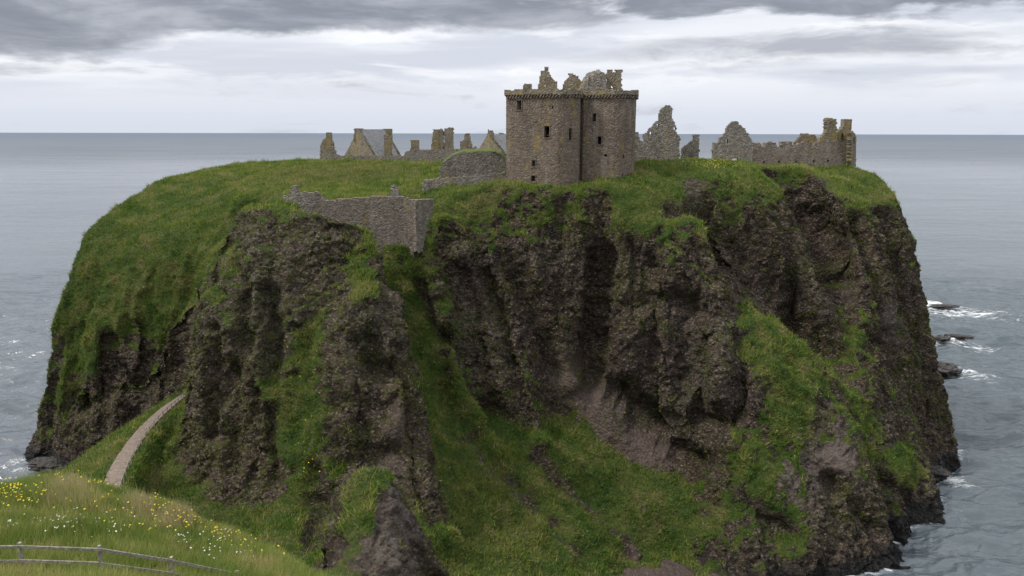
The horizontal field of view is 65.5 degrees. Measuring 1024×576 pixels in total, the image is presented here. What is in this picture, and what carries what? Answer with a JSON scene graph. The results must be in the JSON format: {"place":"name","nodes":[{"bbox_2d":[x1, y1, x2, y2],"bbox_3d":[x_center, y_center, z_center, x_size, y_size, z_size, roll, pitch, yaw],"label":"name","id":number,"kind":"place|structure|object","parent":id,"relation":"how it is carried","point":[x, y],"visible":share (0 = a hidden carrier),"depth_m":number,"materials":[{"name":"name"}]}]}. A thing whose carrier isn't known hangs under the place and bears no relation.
{"place":"outdoors","nodes":[
{"label":"outdoors","id":0,"kind":"place"},
{"bbox_2d":[0,159,960,575],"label":"headland","id":1,"kind":"structure","parent":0,"point":[862,545],"depth_m":114.27,"materials":[{"name":"brown stone"}]},
{"bbox_2d":[30,468,204,531],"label":"straw grass","id":2,"kind":"structure","parent":1,"relation":"on","point":[139,506],"depth_m":32.49,"materials":[{"name":"beige plant"}]},
{"bbox_2d":[0,542,238,575],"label":"rail fence","id":3,"kind":"object","parent":1,"relation":"on","point":[19,546],"visible":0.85,"depth_m":24.35,"materials":[{"name":"grey wood"}]},
{"bbox_2d":[0,470,284,553],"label":"yellow flowers","id":4,"kind":"object","parent":1,"relation":"on","point":[114,509],"visible":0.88,"depth_m":31.73,"materials":[{"name":"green plant"}]},
{"bbox_2d":[103,395,184,487],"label":"path","id":5,"kind":"structure","parent":1,"relation":"on","point":[116,470],"depth_m":95.97,"materials":[{"name":"beige gravel"}]},
{"bbox_2d":[119,392,185,488],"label":"path fence","id":6,"kind":"object","parent":1,"relation":"on","point":[145,437],"visible":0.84,"depth_m":99.70,"materials":[{"name":"brown wood"}]},
{"bbox_2d":[0,469,351,575],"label":"meadow grass","id":7,"kind":"structure","parent":1,"relation":"on","point":[28,528],"depth_m":29.00,"materials":[{"name":"green plant"}]},
{"bbox_2d":[8,507,253,558],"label":"white flowers","id":8,"kind":"object","parent":7,"relation":"on","point":[116,530],"visible":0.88,"depth_m":28.98,"materials":[{"name":"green plant"}]},
{"bbox_2d":[282,185,325,214],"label":"broken wall","id":9,"kind":"structure","parent":1,"relation":"on","point":[308,202],"depth_m":112.22,"materials":[{"name":"grey stone"}]},
{"bbox_2d":[320,132,337,157],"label":"ruined gable","id":10,"kind":"structure","parent":1,"relation":"on","point":[327,147],"depth_m":179.26,"materials":[{"name":"grey stone"}]},
{"bbox_2d":[345,128,399,155],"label":"roofed house","id":11,"kind":"structure","parent":1,"relation":"on","point":[373,142],"depth_m":183.97,"materials":[{"name":"stone"}]},
{"bbox_2d":[322,196,434,256],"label":"gatehouse wall","id":12,"kind":"structure","parent":1,"relation":"on","point":[398,220],"depth_m":111.37,"materials":[{"name":"grey stone"}]},
{"bbox_2d":[322,153,445,161],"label":"courtyard wall","id":13,"kind":"structure","parent":1,"relation":"on","point":[417,157],"depth_m":173.76,"materials":[{"name":"grey stone"}]},
{"bbox_2d":[390,184,399,195],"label":"rubble stump","id":14,"kind":"object","parent":1,"relation":"on","point":[394,188],"visible":0.4,"depth_m":113.00,"materials":[{"name":"grey stone"}]},
{"bbox_2d":[410,140,418,149],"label":"chimney stack","id":15,"kind":"object","parent":1,"relation":"on","point":[414,144],"visible":0.35,"depth_m":183.08,"materials":[{"name":"grey stone"}]},
{"bbox_2d":[405,146,476,157],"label":"range","id":16,"kind":"structure","parent":1,"relation":"on","point":[447,153],"depth_m":180.44,"materials":[{"name":"grey stone"}]},
{"bbox_2d":[431,127,453,149],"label":"twin stack ruin","id":17,"kind":"object","parent":1,"relation":"on","point":[438,138],"visible":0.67,"depth_m":186.47,"materials":[{"name":"grey stone"}]},
{"bbox_2d":[422,172,504,190],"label":"field wall","id":18,"kind":"structure","parent":1,"relation":"on","point":[428,184],"depth_m":129.56,"materials":[{"name":"grey stone"}]},
{"bbox_2d":[460,133,472,148],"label":"stepped chimney","id":19,"kind":"object","parent":1,"relation":"on","point":[466,143],"visible":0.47,"depth_m":183.03,"materials":[{"name":"grey stone"}]},
{"bbox_2d":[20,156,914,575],"bbox_3d":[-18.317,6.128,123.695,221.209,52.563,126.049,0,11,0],"label":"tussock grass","id":20,"kind":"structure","parent":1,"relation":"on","point":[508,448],"depth_m":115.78,"materials":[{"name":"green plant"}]},
{"bbox_2d":[439,148,504,177],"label":"vaulted store","id":21,"kind":"structure","parent":1,"relation":"on","point":[473,162],"depth_m":140.47,"materials":[{"name":"grey stone"}]},
{"bbox_2d":[38,158,943,575],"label":"leafy weeds","id":22,"kind":"object","parent":1,"relation":"on","point":[478,526],"visible":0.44,"depth_m":108.37,"materials":[{"name":"green plant"}]},
{"bbox_2d":[479,129,505,168],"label":"gabled building","id":23,"kind":"structure","parent":1,"relation":"on","point":[496,141],"depth_m":157.32,"materials":[{"name":"stone"}]},
{"bbox_2d":[36,166,954,575],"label":"cliff plants","id":24,"kind":"object","parent":1,"relation":"on","point":[716,498],"visible":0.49,"depth_m":112.19,"materials":[{"name":"green plant"}]},
{"bbox_2d":[37,157,955,575],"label":"turf grass","id":25,"kind":"structure","parent":1,"relation":"on","point":[245,179],"depth_m":115.59,"materials":[{"name":"green plant"}]},
{"bbox_2d":[504,67,638,186],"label":"tower house","id":26,"kind":"structure","parent":1,"relation":"on","point":[574,129],"depth_m":122.60,"materials":[{"name":"grey stone"}]},
{"bbox_2d":[634,132,647,161],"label":"ruined wall end","id":27,"kind":"structure","parent":1,"relation":"on","point":[640,150],"depth_m":143.88,"materials":[{"name":"grey stone"}]},
{"bbox_2d":[642,105,680,159],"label":"tall ruined gable","id":28,"kind":"structure","parent":1,"relation":"on","point":[662,140],"depth_m":147.44,"materials":[{"name":"grey stone"}]},
{"bbox_2d":[680,134,699,158],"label":"sloping wall fragment","id":29,"kind":"object","parent":1,"relation":"on","point":[690,149],"visible":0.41,"depth_m":149.80,"materials":[{"name":"grey stone"}]},
{"bbox_2d":[711,118,856,167],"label":"ruined wall","id":30,"kind":"structure","parent":1,"relation":"on","point":[833,145],"depth_m":150.03,"materials":[{"name":"grey stone"}]},
{"bbox_2d":[793,133,816,144],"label":"hipped ruin","id":31,"kind":"object","parent":1,"relation":"on","point":[807,138],"visible":0.25,"depth_m":162.21,"materials":[{"name":"grey stone"}]},
{"bbox_2d":[0,133,1023,575],"bbox_3d":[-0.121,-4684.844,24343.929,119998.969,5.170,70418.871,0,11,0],"label":"sea","id":32,"kind":"structure","parent":0,"point":[960,197],"depth_m":380.02,"materials":[{"name":"grey liquid"}]},
{"bbox_2d":[26,456,64,473],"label":"sea rock","id":33,"kind":"object","parent":32,"relation":"in","point":[39,464],"visible":0.58,"depth_m":137.45,"materials":[{"name":"grey stone"}]},
{"bbox_2d":[933,335,950,341],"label":"sea rock","id":34,"kind":"object","parent":32,"relation":"in","point":[941,338],"visible":0.94,"depth_m":224.96,"materials":[{"name":"grey stone"}]},
{"bbox_2d":[932,465,952,480],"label":"sea rock","id":35,"kind":"object","parent":32,"relation":"in","point":[940,472],"visible":0.4,"depth_m":135.23,"materials":[{"name":"grey stone"}]},
{"bbox_2d":[929,304,960,307],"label":"sea rock","id":36,"kind":"object","parent":32,"relation":"in","point":[944,305],"visible":1,"depth_m":267.35,"materials":[{"name":"grey stone"}]},
{"bbox_2d":[938,361,962,377],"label":"sea rock","id":37,"kind":"object","parent":32,"relation":"in","point":[946,370],"visible":0.56,"depth_m":193.51,"materials":[{"name":"grey stone"}]},
{"bbox_2d":[943,334,975,339],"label":"sea rock","id":38,"kind":"object","parent":32,"relation":"in","point":[961,337],"visible":0.93,"depth_m":226.47,"materials":[{"name":"grey stone"}]},
{"bbox_2d":[0,0,1023,134],"label":"sky","id":39,"kind":"structure","parent":0,"point":[903,67],"materials":[{"name":"grey"}]}
]}

